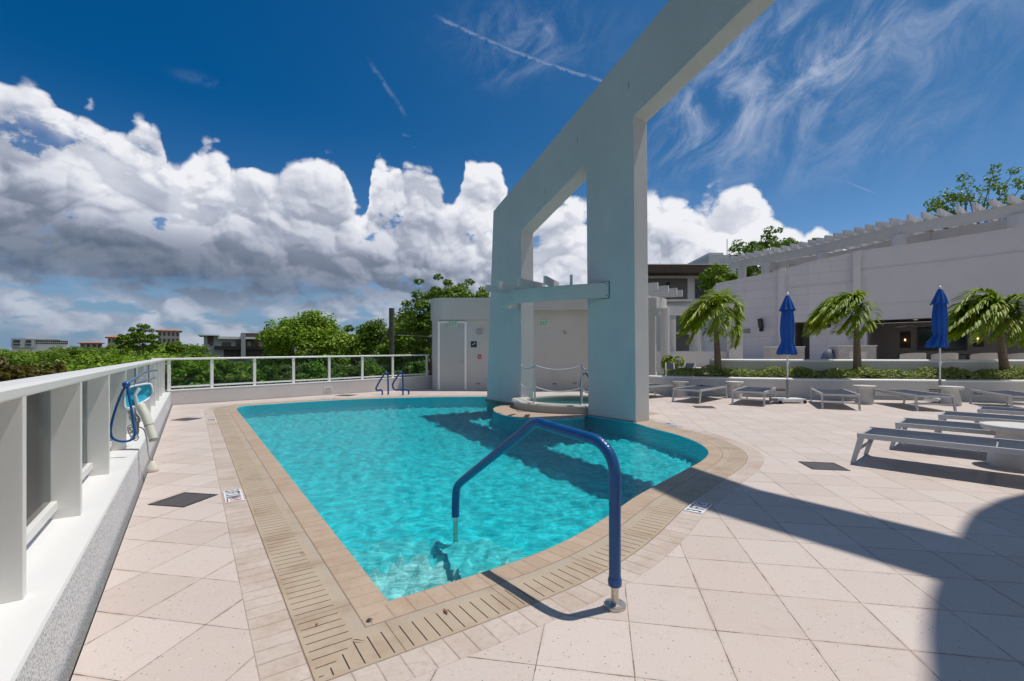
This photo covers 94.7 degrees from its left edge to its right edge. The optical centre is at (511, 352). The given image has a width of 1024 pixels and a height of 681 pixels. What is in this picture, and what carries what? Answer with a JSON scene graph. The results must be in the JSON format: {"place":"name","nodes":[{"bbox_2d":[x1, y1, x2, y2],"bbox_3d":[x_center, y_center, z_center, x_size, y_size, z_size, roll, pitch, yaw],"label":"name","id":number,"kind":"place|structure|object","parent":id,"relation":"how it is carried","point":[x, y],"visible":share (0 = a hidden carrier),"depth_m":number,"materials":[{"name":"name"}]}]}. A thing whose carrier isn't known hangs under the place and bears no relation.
{"place":"outdoors","nodes":[
{"label":"outdoors","id":0,"kind":"place"},
{"bbox_2d":[11,338,68,351],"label":"office block","id":1,"kind":"structure","parent":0,"point":[27,344],"depth_m":298.16,"materials":[{"name":"white paint"}]},
{"bbox_2d":[78,342,104,349],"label":"office building","id":2,"kind":"structure","parent":0,"point":[91,344],"depth_m":240.33,"materials":[{"name":"concrete"}]},
{"bbox_2d":[155,329,181,344],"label":"office building","id":3,"kind":"structure","parent":0,"point":[168,335],"depth_m":229.93,"materials":[{"name":"paint"}]},
{"bbox_2d":[304,354,429,381],"bbox_3d":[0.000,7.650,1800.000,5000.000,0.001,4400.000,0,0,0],"label":"ground","id":4,"kind":"structure","parent":0,"point":[369,358],"depth_m":483.62,"materials":[{"name":"green plant"}]},
{"bbox_2d":[0,353,30,365],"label":"tree","id":5,"kind":"object","parent":4,"relation":"on","point":[13,359],"visible":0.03,"depth_m":51.43,"materials":[{"name":"green plant"}]},
{"bbox_2d":[0,354,36,381],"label":"tree","id":6,"kind":"object","parent":4,"relation":"on","point":[8,371],"visible":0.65,"depth_m":27.05,"materials":[{"name":"green plant"}]},
{"bbox_2d":[0,348,40,364],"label":"tree","id":7,"kind":"object","parent":4,"relation":"on","point":[30,354],"visible":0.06,"depth_m":70.55,"materials":[{"name":"green plant"}]},
{"bbox_2d":[20,360,67,376],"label":"tree","id":8,"kind":"object","parent":4,"relation":"on","point":[46,369],"visible":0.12,"depth_m":30.32,"materials":[{"name":"green plant"}]},
{"bbox_2d":[37,362,100,371],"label":"tree","id":9,"kind":"object","parent":4,"relation":"on","point":[78,367],"depth_m":37.53,"materials":[{"name":"green plant"}]},
{"bbox_2d":[44,351,138,369],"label":"tree","id":10,"kind":"object","parent":4,"relation":"on","point":[85,358],"visible":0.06,"depth_m":50.62,"materials":[{"name":"green plant"}]},
{"bbox_2d":[113,333,130,354],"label":"tree","id":11,"kind":"object","parent":4,"relation":"on","point":[120,339],"visible":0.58,"depth_m":61.49,"materials":[{"name":"green plant"}]},
{"bbox_2d":[104,345,164,356],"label":"tree","id":12,"kind":"object","parent":4,"relation":"on","point":[130,351],"visible":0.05,"depth_m":63.27,"materials":[{"name":"green plant"}]},
{"bbox_2d":[122,323,161,356],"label":"tree","id":13,"kind":"object","parent":4,"relation":"on","point":[140,335],"visible":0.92,"depth_m":57.84,"materials":[{"name":"green plant"}]},
{"bbox_2d":[88,351,221,387],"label":"tree","id":14,"kind":"object","parent":4,"relation":"on","point":[158,354],"visible":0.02,"depth_m":40.03,"materials":[{"name":"green plant"}]},
{"bbox_2d":[162,341,185,355],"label":"tree","id":15,"kind":"object","parent":4,"relation":"on","point":[175,347],"visible":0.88,"depth_m":59.53,"materials":[{"name":"green plant"}]},
{"bbox_2d":[142,343,209,356],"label":"tree","id":16,"kind":"object","parent":4,"relation":"on","point":[188,348],"visible":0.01,"depth_m":66.92,"materials":[{"name":"green plant"}]},
{"bbox_2d":[137,350,224,363],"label":"tree","id":17,"kind":"object","parent":4,"relation":"on","point":[191,353],"depth_m":50.61,"materials":[{"name":"green plant"}]},
{"bbox_2d":[165,360,215,389],"bbox_3d":[-16.860,3.956,23.949,2.500,7.397,3.124,0,0,44],"label":"shrub","id":18,"kind":"object","parent":4,"relation":"on","point":[196,374],"visible":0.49,"depth_m":23.83,"materials":[{"name":"green plant"}]},
{"bbox_2d":[177,361,209,388],"bbox_3d":[-20.167,4.056,30.075,3.086,7.211,3.176,0,0,-37],"label":"shrub","id":19,"kind":"object","parent":4,"relation":"on","point":[182,367],"visible":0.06,"depth_m":29.90,"materials":[{"name":"green plant"}]},
{"bbox_2d":[207,359,238,386],"bbox_3d":[-16.456,4.000,26.126,2.556,7.305,2.029,0,0,-45],"label":"shrub","id":20,"kind":"object","parent":4,"relation":"on","point":[219,376],"visible":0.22,"depth_m":25.94,"materials":[{"name":"green plant"}]},
{"bbox_2d":[198,333,268,362],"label":"modern apartments","id":21,"kind":"structure","parent":4,"relation":"on","point":[244,345],"depth_m":74.98,"materials":[{"name":"white paint"}]},
{"bbox_2d":[223,363,266,385],"bbox_3d":[-13.775,4.077,24.881,2.544,7.170,2.411,0,0,0],"label":"shrub","id":22,"kind":"object","parent":4,"relation":"on","point":[245,373],"visible":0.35,"depth_m":24.23,"materials":[{"name":"green plant"}]},
{"bbox_2d":[264,363,303,383],"bbox_3d":[-11.541,4.081,23.924,2.252,7.152,1.949,0,0,0],"label":"shrub","id":23,"kind":"object","parent":4,"relation":"on","point":[284,371],"visible":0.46,"depth_m":23.55,"materials":[{"name":"green plant"}]},
{"bbox_2d":[255,309,366,374],"bbox_3d":[-14.250,2.263,33.662,6.674,10.784,7.032,0,0,31],"label":"tree","id":24,"kind":"object","parent":4,"relation":"on","point":[316,333],"visible":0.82,"depth_m":31.78,"materials":[{"name":"green plant"}]},
{"bbox_2d":[295,361,332,381],"bbox_3d":[-10.534,4.022,24.773,3.142,7.260,2.417,0,0,28],"label":"shrub","id":25,"kind":"object","parent":4,"relation":"on","point":[313,370],"visible":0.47,"depth_m":24.34,"materials":[{"name":"green plant"}]},
{"bbox_2d":[318,363,368,380],"bbox_3d":[-8.514,4.064,23.888,2.586,7.186,2.282,0,0,0],"label":"shrub","id":26,"kind":"object","parent":4,"relation":"on","point":[342,370],"visible":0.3,"depth_m":23.60,"materials":[{"name":"green plant"}]},
{"bbox_2d":[343,318,388,368],"bbox_3d":[-11.179,2.498,36.065,4.632,10.315,4.259,0,0,31],"label":"tree","id":27,"kind":"object","parent":4,"relation":"on","point":[370,336],"visible":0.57,"depth_m":34.86,"materials":[{"name":"green plant"}]},
{"bbox_2d":[357,362,390,378],"bbox_3d":[-7.339,4.042,24.940,2.442,7.236,2.352,0,0,0],"label":"shrub","id":28,"kind":"object","parent":4,"relation":"on","point":[374,368],"visible":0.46,"depth_m":24.48,"materials":[{"name":"green plant"}]},
{"bbox_2d":[366,310,431,372],"bbox_3d":[-7.470,2.296,34.307,6.251,10.723,5.057,0,0,0],"label":"tree","id":29,"kind":"object","parent":4,"relation":"on","point":[401,342],"visible":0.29,"depth_m":32.76,"materials":[{"name":"green plant"}]},
{"bbox_2d":[370,308,431,371],"bbox_3d":[-5.308,2.591,26.278,5.550,10.118,0.334,0,0,-12],"label":"utility pole","id":30,"kind":"object","parent":4,"relation":"on","point":[391,328],"visible":0.4,"depth_m":25.88,"materials":[{"name":"wood"}]},
{"bbox_2d":[394,361,424,376],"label":"shrub","id":31,"kind":"object","parent":4,"relation":"on","point":[416,368],"visible":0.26,"depth_m":23.62,"materials":[{"name":"green plant"}]},
{"bbox_2d":[399,301,431,374],"bbox_3d":[-5.152,2.252,28.852,3.415,10.818,2.832,0,0,0],"label":"tree","id":32,"kind":"object","parent":4,"relation":"on","point":[422,325],"visible":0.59,"depth_m":28.38,"materials":[{"name":"green plant"}]},
{"bbox_2d":[395,273,490,325],"bbox_3d":[-3.615,1.546,27.555,6.400,12.224,5.359,0,0,0],"label":"tree","id":33,"kind":"object","parent":4,"relation":"on","point":[457,291],"visible":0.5,"depth_m":26.22,"materials":[{"name":"green plant"}]},
{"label":"undergrowth","id":34,"kind":"object","parent":4,"relation":"on","visible":0},
{"bbox_2d":[26,350,78,366],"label":"tree","id":35,"kind":"object","parent":34,"relation":"on","point":[55,355],"visible":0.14,"depth_m":53.97,"materials":[{"name":"green plant"}]},
{"bbox_2d":[48,346,95,356],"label":"tree","id":36,"kind":"object","parent":34,"relation":"on","point":[73,351],"visible":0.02,"depth_m":73.61,"materials":[{"name":"green plant"}]},
{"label":"podium","id":37,"kind":"structure","parent":4,"relation":"on","visible":0},
{"bbox_2d":[0,392,170,680],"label":"parapet wall","id":38,"kind":"structure","parent":37,"relation":"on","point":[46,623],"depth_m":2.38,"materials":[{"name":"white paint"}]},
{"bbox_2d":[0,358,164,603],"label":"glass railing","id":39,"kind":"object","parent":38,"relation":"on","point":[58,444],"visible":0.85,"depth_m":2.85,"materials":[{"name":"metal"}]},
{"bbox_3d":[-5.328,0.357,6.950,0.054,0.375,0.014,0,0,0],"label":"pole hanger","id":40,"kind":"object","parent":39,"relation":"attached to","visible":0},
{"bbox_2d":[110,369,156,442],"bbox_3d":[-4.923,0.557,6.242,0.211,0.619,4.153,0,0,-35],"label":"body hook","id":41,"kind":"object","parent":40,"relation":"hanging from","point":[126,385],"visible":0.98,"depth_m":4.59,"materials":[{"name":"blue"}]},
{"bbox_2d":[165,375,431,407],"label":"parapet wall","id":42,"kind":"structure","parent":37,"relation":"on","point":[231,393],"depth_m":14.35,"materials":[{"name":"white paint"}]},
{"bbox_2d":[151,354,429,389],"bbox_3d":[-6.220,0.507,15.204,0.100,0.912,8.696,0,0,43],"label":"glass railing","id":43,"kind":"object","parent":42,"relation":"on","point":[254,382],"visible":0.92,"depth_m":14.45,"materials":[{"name":"metal"}]},
{"bbox_2d":[245,406,696,600],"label":"pool floor","id":44,"kind":"structure","parent":0,"point":[392,592],"depth_m":5.83,"materials":[{"name":"teal paint"}]},
{"bbox_2d":[237,397,707,599],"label":"water","id":45,"kind":"structure","parent":0,"point":[421,428],"depth_m":6.50,"materials":[{"name":"teal liquid"}]},
{"bbox_2d":[237,397,708,462],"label":"pool wall","id":46,"kind":"structure","parent":0,"point":[638,434],"depth_m":10.20,"materials":[{"name":"teal tile"}]},
{"bbox_2d":[228,396,722,626],"bbox_3d":[-0.978,1.350,9.319,7.426,0.001,11.864,0,0,-34],"label":"pool coping","id":47,"kind":"object","parent":46,"relation":"on","point":[367,599],"visible":0.95,"depth_m":3.24,"materials":[{"name":"beige stone"}]},
{"bbox_2d":[0,0,1023,351],"label":"sky","id":48,"kind":"structure","parent":0,"point":[227,168],"materials":[{"name":"blue"}]},
{"bbox_2d":[431,298,655,389],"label":"pool house","id":49,"kind":"structure","parent":0,"point":[457,364],"depth_m":17.20,"materials":[{"name":"paint"}]},
{"bbox_2d":[440,323,463,389],"bbox_3d":[-2.175,0.125,17.184,0.885,2.425,0.077,0,0,0],"label":"door","id":50,"kind":"structure","parent":49,"relation":"in","point":[451,338],"depth_m":17.17,"materials":[{"name":"metal"}]},
{"bbox_2d":[71,372,1023,680],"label":"deck","id":51,"kind":"structure","parent":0,"point":[897,562],"depth_m":2.81,"materials":[{"name":"tile"}]},
{"bbox_2d":[148,492,217,506],"bbox_3d":[-3.019,1.349,4.345,0.375,0.008,0.375,0,0,11],"label":"floor drain","id":52,"kind":"object","parent":51,"relation":"on","point":[184,499],"visible":1,"depth_m":4.34,"materials":[{"name":"metal"}]},
{"bbox_2d":[214,395,747,680],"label":"pool drain channel","id":53,"kind":"object","parent":51,"relation":"on","point":[312,592],"visible":0.98,"depth_m":2.81,"materials":[{"name":"stone"}]},
{"bbox_2d":[204,395,763,680],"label":"pool border","id":54,"kind":"object","parent":51,"relation":"on","point":[278,652],"visible":0.98,"depth_m":2.56,"materials":[{"name":"brick"}]},
{"bbox_2d":[223,489,243,502],"bbox_3d":[-2.629,1.345,4.452,0.150,0.008,0.420,0,0,-34],"label":"depth marker","id":55,"kind":"object","parent":54,"relation":"on","point":[236,495],"visible":1,"depth_m":4.42,"materials":[{"name":"white tile"}]},
{"bbox_2d":[684,501,711,513],"bbox_3d":[1.625,1.345,4.119,0.155,0.008,0.310,0,0,37],"label":"depth marker","id":56,"kind":"object","parent":54,"relation":"on","point":[698,507],"visible":1,"depth_m":4.10,"materials":[{"name":"white tile"}]},
{"bbox_2d":[452,418,625,612],"bbox_3d":[0.061,0.980,3.180,0.116,1.135,1.771,0,0,-36],"label":"handrail","id":57,"kind":"object","parent":51,"relation":"on","point":[614,603],"visible":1,"depth_m":2.54,"materials":[{"name":"blue plastic"}]},
{"bbox_2d":[493,404,658,420],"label":"spa island","id":58,"kind":"structure","parent":51,"relation":"on","point":[510,410],"depth_m":10.34,"materials":[{"name":"beige stone"}]},
{"bbox_2d":[511,394,587,413],"bbox_3d":[1.550,1.252,11.950,3.140,0.195,3.140,0,0,0],"label":"spa","id":59,"kind":"object","parent":58,"relation":"on","point":[522,403],"visible":0.52,"depth_m":10.90,"materials":[{"name":"paint"}]},
{"bbox_2d":[528,397,587,403],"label":"spa water","id":60,"kind":"structure","parent":59,"relation":"in","point":[560,401],"depth_m":12.18,"materials":[{"name":"teal liquid"}]},
{"bbox_2d":[485,0,775,422],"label":"arch","id":61,"kind":"structure","parent":51,"relation":"on","point":[598,144],"depth_m":9.66,"materials":[{"name":"white paint"}]},
{"bbox_2d":[485,275,608,308],"bbox_3d":[0.541,-1.374,10.735,1.513,0.488,3.317,0,0,-35],"label":"crossbeam","id":62,"kind":"object","parent":61,"relation":"attached to","point":[517,294],"visible":0.99,"depth_m":10.33,"materials":[{"name":"white paint"}]},
{"bbox_2d":[649,383,674,394],"bbox_3d":[3.993,1.163,14.354,2.134,0.374,0.780,0,0,-35],"label":"sun lounger","id":63,"kind":"object","parent":51,"relation":"on","point":[653,385],"visible":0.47,"depth_m":14.54,"materials":[{"name":"fabric"}]},
{"bbox_2d":[648,282,700,375],"bbox_3d":[7.715,-0.825,24.239,2.916,4.350,10.043,0,0,38],"label":"entrance pergola","id":64,"kind":"object","parent":51,"relation":"on","point":[660,294],"visible":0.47,"depth_m":23.17,"materials":[{"name":"white paint"}]},
{"bbox_2d":[672,381,689,396],"bbox_3d":[5.220,1.108,14.600,0.515,0.484,0.515,0,0,0],"label":"side table","id":65,"kind":"object","parent":51,"relation":"on","point":[678,385],"visible":0.84,"depth_m":14.44,"materials":[{"name":"stone"}]},
{"bbox_2d":[657,297,742,376],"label":"screen wall","id":66,"kind":"structure","parent":51,"relation":"on","point":[701,358],"depth_m":26.49,"materials":[{"name":"white paint"}]},
{"bbox_2d":[672,385,727,403],"bbox_3d":[5.427,1.163,13.565,0.780,0.374,2.134,0,0,43],"label":"sun lounger","id":67,"kind":"object","parent":51,"relation":"on","point":[700,389],"visible":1,"depth_m":13.22,"materials":[{"name":"fabric"}]},
{"bbox_2d":[725,381,743,397],"bbox_3d":[6.780,1.108,14.380,0.515,0.484,0.515,0,0,0],"label":"side table","id":68,"kind":"object","parent":51,"relation":"on","point":[733,385],"visible":0.94,"depth_m":14.24,"materials":[{"name":"stone"}]},
{"bbox_2d":[731,386,775,406],"bbox_3d":[6.653,1.163,12.930,0.780,0.374,2.134,0,0,36],"label":"sun lounger","id":69,"kind":"object","parent":51,"relation":"on","point":[746,390],"visible":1,"depth_m":12.49,"materials":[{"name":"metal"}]},
{"bbox_2d":[769,292,806,403],"bbox_3d":[7.500,-0.150,12.836,0.760,3.000,0.493,0,0,0],"label":"closed umbrella","id":70,"kind":"object","parent":51,"relation":"on","point":[787,346],"visible":1,"depth_m":12.74,"materials":[{"name":"blue fabric"}]},
{"bbox_2d":[798,461,850,470],"bbox_3d":[3.716,1.349,5.636,0.400,0.008,0.400,0,0,11],"label":"floor drain","id":71,"kind":"object","parent":51,"relation":"on","point":[823,465],"visible":1,"depth_m":5.60,"materials":[{"name":"metal"}]},
{"bbox_2d":[810,388,860,410],"bbox_3d":[8.289,1.163,12.178,0.780,0.374,2.134,0,0,26],"label":"sun lounger","id":72,"kind":"object","parent":51,"relation":"on","point":[842,393],"visible":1,"depth_m":11.60,"materials":[{"name":"fabric"}]},
{"bbox_2d":[649,375,1023,400],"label":"planter","id":73,"kind":"object","parent":51,"relation":"on","point":[799,387],"visible":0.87,"depth_m":13.93,"materials":[{"name":"white paint"}]},
{"bbox_2d":[677,287,745,376],"bbox_3d":[6.560,-0.687,15.527,2.185,3.085,2.352,0,0,0],"label":"palm tree","id":74,"kind":"object","parent":73,"relation":"on","point":[698,318],"visible":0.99,"depth_m":15.10,"materials":[{"name":"green plant"}]},
{"bbox_2d":[662,364,1023,379],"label":"hedge","id":75,"kind":"object","parent":73,"relation":"on","point":[868,371],"visible":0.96,"depth_m":14.21,"materials":[{"name":"green plant"}]},
{"bbox_2d":[802,289,883,378],"bbox_3d":[9.965,-0.523,14.529,1.938,2.751,2.310,0,0,0],"label":"palm tree","id":76,"kind":"object","parent":73,"relation":"on","point":[834,309],"visible":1,"depth_m":14.00,"materials":[{"name":"green plant"}]},
{"bbox_2d":[947,288,1023,379],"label":"palm tree","id":77,"kind":"object","parent":73,"relation":"on","point":[965,316],"visible":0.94,"depth_m":13.58,"materials":[{"name":"green plant"}]},
{"bbox_2d":[853,385,875,403],"bbox_3d":[9.420,1.108,12.620,0.515,0.484,0.515,0,0,0],"label":"side table","id":78,"kind":"object","parent":51,"relation":"on","point":[865,393],"visible":0.95,"depth_m":12.47,"materials":[{"name":"stone"}]},
{"bbox_2d":[709,359,1023,379],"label":"terrace wall","id":79,"kind":"structure","parent":51,"relation":"on","point":[879,364],"depth_m":14.70,"materials":[{"name":"white paint"}]},
{"bbox_2d":[872,389,956,410],"bbox_3d":[10.020,1.163,11.876,0.780,0.374,2.134,0,0,14],"label":"sun lounger","id":80,"kind":"object","parent":51,"relation":"on","point":[914,394],"visible":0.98,"depth_m":11.37,"materials":[{"name":"fabric"}]},
{"bbox_2d":[924,286,948,402],"bbox_3d":[11.606,-0.240,12.848,0.608,3.180,0.496,0,0,0],"label":"closed umbrella","id":81,"kind":"object","parent":51,"relation":"on","point":[939,320],"visible":0.91,"depth_m":12.77,"materials":[{"name":"blue fabric"}]},
{"bbox_2d":[850,427,1023,462],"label":"sun lounger","id":82,"kind":"object","parent":51,"relation":"on","point":[978,444],"visible":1,"depth_m":5.45,"materials":[{"name":"plastic"}]},
{"bbox_2d":[889,417,995,448],"bbox_3d":[6.347,1.163,6.165,0.780,0.374,2.134,0,0,-43],"label":"sun lounger","id":83,"kind":"object","parent":51,"relation":"on","point":[943,425],"visible":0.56,"depth_m":6.50,"materials":[{"name":"fabric"}]},
{"bbox_2d":[938,386,964,405],"bbox_3d":[11.420,1.108,12.280,0.515,0.484,0.515,0,0,0],"label":"side table","id":84,"kind":"object","parent":51,"relation":"on","point":[951,390],"visible":0.93,"depth_m":12.14,"materials":[{"name":"stone"}]},
{"bbox_2d":[934,411,1023,432],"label":"sun lounger","id":85,"kind":"object","parent":51,"relation":"on","point":[968,416],"visible":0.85,"depth_m":7.37,"materials":[{"name":"fabric"}]},
{"bbox_2d":[969,389,1023,407],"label":"sun lounger","id":86,"kind":"object","parent":51,"relation":"on","point":[1009,395],"visible":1,"depth_m":11.83,"materials":[{"name":"fabric"}]},
{"bbox_2d":[974,406,1023,422],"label":"sun lounger","id":87,"kind":"object","parent":51,"relation":"on","point":[1001,410],"visible":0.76,"depth_m":8.19,"materials":[{"name":"fabric"}]},
{"bbox_2d":[980,421,1023,470],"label":"side table","id":88,"kind":"object","parent":51,"relation":"on","point":[1009,430],"visible":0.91,"depth_m":5.55,"materials":[{"name":"plastic"}]},
{"bbox_2d":[661,355,684,372],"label":"potted plant","id":89,"kind":"object","parent":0,"point":[670,359],"visible":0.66,"depth_m":20.81,"materials":[{"name":"green plant"}]},
{"bbox_2d":[648,264,728,371],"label":"residential block","id":90,"kind":"structure","parent":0,"point":[683,277],"depth_m":61.97,"materials":[{"name":"paint"}]},
{"bbox_2d":[688,253,755,274],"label":"rooftop block","id":91,"kind":"structure","parent":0,"point":[710,258],"depth_m":85.00,"materials":[{"name":"paint"}]},
{"bbox_2d":[737,265,771,277],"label":"tree","id":92,"kind":"object","parent":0,"point":[749,272],"visible":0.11,"depth_m":45.35,"materials":[{"name":"green plant"}]},
{"bbox_2d":[727,225,798,270],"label":"tree","id":93,"kind":"object","parent":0,"point":[758,246],"visible":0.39,"depth_m":46.25,"materials":[{"name":"green plant"}]},
{"bbox_2d":[763,346,805,358],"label":"grill island","id":94,"kind":"structure","parent":0,"point":[770,352],"depth_m":22.55,"materials":[{"name":"white concrete"}]},
{"bbox_2d":[820,345,877,358],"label":"grill island","id":95,"kind":"structure","parent":0,"point":[843,352],"depth_m":20.05,"materials":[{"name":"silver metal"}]},
{"label":"terrace floor","id":96,"kind":"structure","parent":0,"visible":0},
{"bbox_2d":[697,263,737,296],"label":"tree","id":97,"kind":"object","parent":96,"relation":"on","point":[709,280],"visible":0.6,"depth_m":43.90,"materials":[{"name":"green plant"}]},
{"bbox_2d":[704,226,1023,359],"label":"clubhouse","id":98,"kind":"structure","parent":96,"relation":"on","point":[902,283],"depth_m":26.52,"materials":[{"name":"paint"}]},
{"bbox_2d":[720,194,1023,278],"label":"roof pergola","id":99,"kind":"object","parent":98,"relation":"on","point":[910,229],"visible":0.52,"depth_m":28.93,"materials":[{"name":"paint"}]},
{"bbox_2d":[900,331,910,347],"bbox_3d":[23.795,-0.809,28.571,0.190,1.003,0.498,0,0,-44],"label":"wall sconce","id":100,"kind":"object","parent":98,"relation":"attached to","point":[905,339],"depth_m":28.61,"materials":[{"name":"brown metal"}]},
{"bbox_2d":[917,327,966,349],"bbox_3d":[24.941,-0.853,27.400,0.087,1.395,2.140,0,0,-42],"label":"television","id":101,"kind":"object","parent":98,"relation":"attached to","point":[924,335],"visible":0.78,"depth_m":27.73,"materials":[{"name":"black plastic"}]},
{"bbox_2d":[900,353,925,358],"bbox_3d":[14.895,0.386,17.570,0.899,0.788,0.640,0,0,0],"label":"dining chair","id":102,"kind":"object","parent":96,"relation":"on","point":[913,356],"visible":0.28,"depth_m":17.30,"materials":[{"name":"white fabric"}]},
{"bbox_2d":[924,199,959,228],"bbox_3d":[32.761,-6.124,36.178,2.718,10.968,2.512,0,0,-16],"label":"tree","id":103,"kind":"object","parent":96,"relation":"on","point":[945,208],"visible":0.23,"depth_m":35.77,"materials":[{"name":"green plant"}]},
{"bbox_2d":[931,353,957,359],"bbox_3d":[15.704,0.386,17.170,0.899,0.788,0.640,0,0,0],"label":"dining chair","id":104,"kind":"object","parent":96,"relation":"on","point":[949,356],"visible":0.29,"depth_m":16.89,"materials":[{"name":"white fabric"}]},
{"bbox_2d":[922,162,1023,228],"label":"tree","id":105,"kind":"object","parent":96,"relation":"on","point":[959,197],"visible":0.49,"depth_m":36.27,"materials":[{"name":"green plant"}]},
{"bbox_2d":[970,353,997,359],"bbox_3d":[16.163,0.386,16.170,0.899,0.788,0.640,0,0,0],"label":"dining chair","id":106,"kind":"object","parent":96,"relation":"on","point":[985,356],"visible":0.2,"depth_m":15.90,"materials":[{"name":"white fabric"}]},
{"bbox_3d":[-4.251,0.323,5.350,0.054,0.306,0.014,0,0,0],"label":"pole hanger","id":107,"kind":"object","parent":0,"visible":0},
{"bbox_2d":[123,377,155,409],"bbox_3d":[-4.787,0.456,6.288,0.236,0.263,3.252,0,0,-33],"label":"leaf net","id":108,"kind":"object","parent":107,"relation":"hanging from","point":[141,393],"visible":0.84,"depth_m":5.07,"materials":[{"name":"blue plastic"}]},
{"bbox_2d":[127,408,150,460],"bbox_3d":[-3.931,0.892,5.089,0.194,0.622,0.330,0,0,0],"label":"throw rope","id":109,"kind":"object","parent":108,"relation":"hanging from","point":[136,418],"visible":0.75,"depth_m":4.95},
{"bbox_2d":[135,403,157,441],"bbox_3d":[-3.845,0.730,4.975,0.264,0.407,0.089,0,0,16],"label":"rescue tube","id":110,"kind":"object","parent":108,"relation":"hanging from","point":[147,420],"visible":1,"depth_m":4.95,"materials":[{"name":"white plastic"}]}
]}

